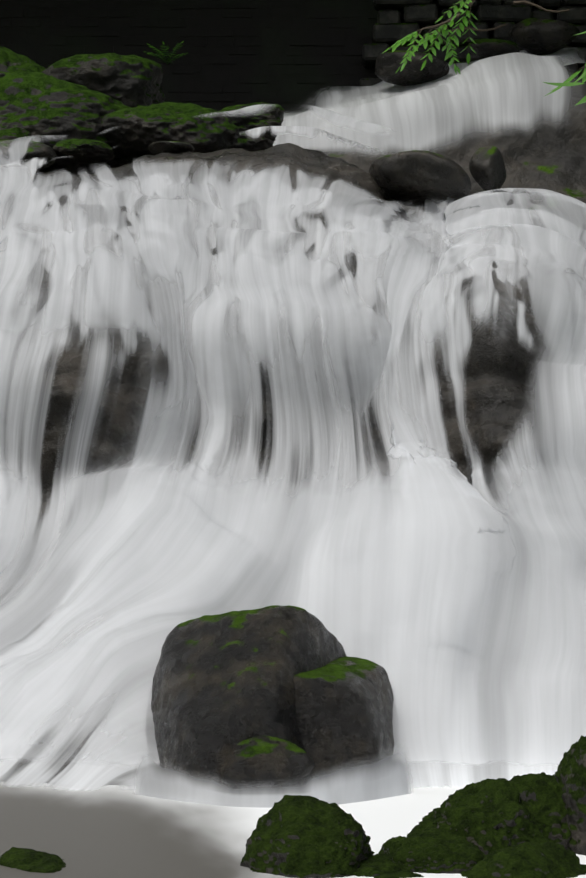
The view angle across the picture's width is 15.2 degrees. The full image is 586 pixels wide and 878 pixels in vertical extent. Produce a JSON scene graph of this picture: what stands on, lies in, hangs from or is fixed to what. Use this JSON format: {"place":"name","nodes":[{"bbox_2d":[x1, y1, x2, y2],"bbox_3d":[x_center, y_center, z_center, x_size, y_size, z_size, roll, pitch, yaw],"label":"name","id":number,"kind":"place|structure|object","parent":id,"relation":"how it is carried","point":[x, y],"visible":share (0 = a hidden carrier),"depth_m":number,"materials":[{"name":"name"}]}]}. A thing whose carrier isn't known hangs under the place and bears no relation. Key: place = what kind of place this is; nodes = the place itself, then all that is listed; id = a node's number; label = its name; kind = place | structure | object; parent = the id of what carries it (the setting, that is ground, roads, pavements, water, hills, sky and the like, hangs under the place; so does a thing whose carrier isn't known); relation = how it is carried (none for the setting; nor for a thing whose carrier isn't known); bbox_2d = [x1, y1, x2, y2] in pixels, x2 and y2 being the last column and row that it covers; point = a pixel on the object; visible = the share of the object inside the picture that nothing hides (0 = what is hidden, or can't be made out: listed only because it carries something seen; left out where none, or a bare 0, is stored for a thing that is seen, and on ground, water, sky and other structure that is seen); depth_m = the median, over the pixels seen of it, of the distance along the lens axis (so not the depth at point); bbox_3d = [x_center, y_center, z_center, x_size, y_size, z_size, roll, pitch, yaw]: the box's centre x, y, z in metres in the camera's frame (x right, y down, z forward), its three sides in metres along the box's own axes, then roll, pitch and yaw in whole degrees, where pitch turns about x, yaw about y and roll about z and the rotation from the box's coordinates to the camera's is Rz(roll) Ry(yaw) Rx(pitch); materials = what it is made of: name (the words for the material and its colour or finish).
{"place":"outdoors","nodes":[
{"label":"outdoors","id":0,"kind":"place"},
{"bbox_2d":[0,0,403,112],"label":"brick wall","id":1,"kind":"structure","parent":0,"point":[187,65],"depth_m":17.51,"materials":[{"name":"black brick"}]},
{"bbox_2d":[4,143,550,784],"bbox_3d":[0.002,0.068,10.599,4.661,3.997,9.190,0,-3,-1],"label":"terrace rock","id":2,"kind":"object","parent":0,"point":[496,375],"depth_m":11.35,"materials":[{"name":"grey stone"}]},
{"bbox_2d":[148,141,193,154],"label":"lip rock","id":3,"kind":"object","parent":2,"relation":"on","point":[156,148],"depth_m":12.86,"materials":[{"name":"black stone"}]},
{"bbox_2d":[126,78,585,219],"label":"rock","id":4,"kind":"object","parent":2,"relation":"on","point":[549,157],"depth_m":15.38,"materials":[{"name":"grey stone"}]},
{"bbox_2d":[147,41,184,63],"bbox_3d":[-0.897,-2.730,15.519,0.322,0.136,0.160,0,-3,-1],"label":"fern","id":5,"kind":"object","parent":4,"relation":"on","point":[166,53],"depth_m":15.53,"materials":[{"name":"green plant"}]},
{"bbox_2d":[369,150,470,206],"bbox_3d":[0.714,-1.505,12.707,0.567,0.261,0.651,20,-9,-16],"label":"lip rock","id":6,"kind":"object","parent":4,"relation":"on","point":[415,178],"visible":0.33,"depth_m":12.48,"materials":[{"name":"black stone"}]},
{"bbox_2d":[469,146,505,190],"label":"lip rock","id":7,"kind":"object","parent":4,"relation":"on","point":[487,169],"visible":0.96,"depth_m":12.85,"materials":[{"name":"grey stone"}]},
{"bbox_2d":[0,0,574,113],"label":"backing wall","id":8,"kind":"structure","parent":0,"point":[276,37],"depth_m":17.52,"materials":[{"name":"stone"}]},
{"bbox_2d":[0,104,585,790],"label":"water","id":9,"kind":"structure","parent":0,"point":[442,594],"depth_m":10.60,"materials":[{"name":"white liquid"}]},
{"bbox_2d":[0,127,39,173],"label":"bank rock","id":10,"kind":"object","parent":9,"relation":"on","point":[14,133],"visible":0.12,"depth_m":13.64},
{"bbox_2d":[0,140,56,169],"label":"lip rock","id":11,"kind":"object","parent":9,"relation":"on","point":[39,150],"depth_m":12.70,"materials":[{"name":"grey stone"}]},
{"bbox_2d":[53,138,114,163],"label":"bank rock","id":12,"kind":"object","parent":9,"relation":"on","point":[82,151],"depth_m":13.68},
{"bbox_2d":[102,102,239,161],"bbox_3d":[-0.822,-1.986,14.417,0.906,0.441,0.765,1,-3,-16],"label":"bank rock","id":13,"kind":"object","parent":9,"relation":"on","point":[135,133],"visible":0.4,"depth_m":14.15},
{"bbox_2d":[219,102,284,151],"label":"bank rock","id":14,"kind":"object","parent":9,"relation":"on","point":[273,116],"depth_m":14.77,"materials":[{"name":"black stone"}]},
{"bbox_2d":[250,867,260,872],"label":"rock","id":15,"kind":"object","parent":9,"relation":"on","point":[255,870],"visible":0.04,"depth_m":6.96,"materials":[{"name":"green stone"}]},
{"bbox_2d":[0,781,585,877],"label":"pool","id":16,"kind":"structure","parent":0,"point":[111,831],"depth_m":8.02,"materials":[{"name":"grey liquid"}]},
{"bbox_2d":[0,847,65,872],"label":"rock","id":17,"kind":"object","parent":16,"relation":"in","point":[27,860],"visible":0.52,"depth_m":7.07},
{"bbox_2d":[145,605,346,791],"bbox_3d":[-0.172,1.130,9.433,0.963,0.825,0.963,0,-3,-1],"label":"boulder","id":18,"kind":"object","parent":16,"relation":"on","point":[223,685],"visible":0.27,"depth_m":9.25,"materials":[{"name":"grey stone"}]},
{"bbox_2d":[220,735,314,786],"bbox_3d":[-0.111,1.317,8.994,0.399,0.201,0.387,0,-3,-1],"label":"boulder","id":19,"kind":"object","parent":16,"relation":"in","point":[268,760],"depth_m":8.86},
{"bbox_2d":[132,742,412,807],"bbox_3d":[-0.082,1.282,9.061,1.249,0.440,0.678,0,-3,-1],"label":"foam","id":20,"kind":"object","parent":16,"relation":"on","point":[387,779],"visible":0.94,"depth_m":8.93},
{"bbox_2d":[240,795,374,877],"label":"rock","id":21,"kind":"object","parent":16,"relation":"in","point":[296,836],"visible":0.9,"depth_m":6.95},
{"bbox_2d":[294,656,393,781],"bbox_3d":[0.183,1.207,9.531,0.573,0.542,0.674,0,-3,-1],"label":"boulder","id":22,"kind":"object","parent":16,"relation":"in","point":[344,709],"visible":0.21,"depth_m":9.23,"materials":[{"name":"grey stone"}]},
{"bbox_2d":[354,853,409,876],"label":"rock","id":23,"kind":"object","parent":16,"relation":"in","point":[377,864],"visible":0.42,"depth_m":6.93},
{"bbox_2d":[378,836,408,855],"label":"rock","id":24,"kind":"object","parent":16,"relation":"on","point":[391,846],"visible":0.19,"depth_m":7.27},
{"bbox_2d":[374,870,424,877],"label":"rock","id":25,"kind":"object","parent":16,"relation":"in","point":[403,874],"visible":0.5,"depth_m":6.84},
{"bbox_2d":[390,828,485,873],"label":"rock","id":26,"kind":"object","parent":16,"relation":"in","point":[436,850],"visible":0.77,"depth_m":6.97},
{"bbox_2d":[407,778,548,854],"bbox_3d":[0.622,1.381,7.288,0.425,0.502,0.530,2,-4,-36],"label":"rock","id":27,"kind":"object","parent":16,"relation":"on","point":[487,816],"visible":0.6,"depth_m":7.19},
{"bbox_2d":[459,841,585,877],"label":"rock","id":28,"kind":"object","parent":16,"relation":"on","point":[547,859],"visible":0.96,"depth_m":6.83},
{"bbox_2d":[509,772,571,849],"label":"rock","id":29,"kind":"object","parent":16,"relation":"on","point":[541,797],"visible":0.29,"depth_m":7.43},
{"bbox_2d":[554,735,585,855],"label":"rock","id":30,"kind":"object","parent":16,"relation":"on","point":[570,775],"visible":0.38,"depth_m":7.40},
{"bbox_2d":[375,50,449,85],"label":"rock","id":31,"kind":"structure","parent":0,"point":[387,65],"depth_m":16.33,"materials":[{"name":"grey stone"}]},
{"bbox_2d":[273,47,585,204],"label":"water","id":32,"kind":"structure","parent":0,"point":[493,93],"depth_m":15.38,"materials":[{"name":"white liquid"}]},
{"bbox_2d":[0,46,44,77],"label":"bank rock","id":33,"kind":"object","parent":32,"relation":"on","point":[11,61],"visible":0.19,"depth_m":15.08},
{"bbox_2d":[0,72,130,174],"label":"bank rock","id":34,"kind":"object","parent":32,"relation":"on","point":[37,104],"visible":0.5,"depth_m":14.28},
{"bbox_2d":[42,53,165,107],"bbox_3d":[-1.361,-2.371,15.363,0.970,0.549,0.871,0,-3,-1],"label":"bank rock","id":35,"kind":"object","parent":32,"relation":"on","point":[132,81],"visible":0.52,"depth_m":15.00,"materials":[{"name":"grey stone"}]},
{"bbox_2d":[467,38,519,58],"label":"rock","id":36,"kind":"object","parent":32,"relation":"on","point":[483,48],"depth_m":16.46,"materials":[{"name":"grey stone"}]},
{"bbox_2d":[383,0,477,74],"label":"branch","id":37,"kind":"object","parent":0,"point":[431,38],"depth_m":4.15,"materials":[{"name":"green plant"}]},
{"bbox_2d":[359,0,585,85],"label":"stone wall","id":38,"kind":"structure","parent":0,"point":[390,29],"depth_m":17.27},
{"bbox_2d":[435,0,568,42],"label":"sticks","id":39,"kind":"object","parent":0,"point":[514,3],"visible":0.58,"depth_m":15.01,"materials":[{"name":"brown wood"}]},
{"bbox_2d":[508,18,579,54],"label":"rock","id":40,"kind":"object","parent":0,"point":[538,36],"depth_m":16.61,"materials":[{"name":"grey stone"}]},
{"bbox_2d":[543,31,585,104],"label":"leaves","id":41,"kind":"object","parent":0,"point":[569,79],"depth_m":2.48,"materials":[{"name":"green plant"}]}
]}

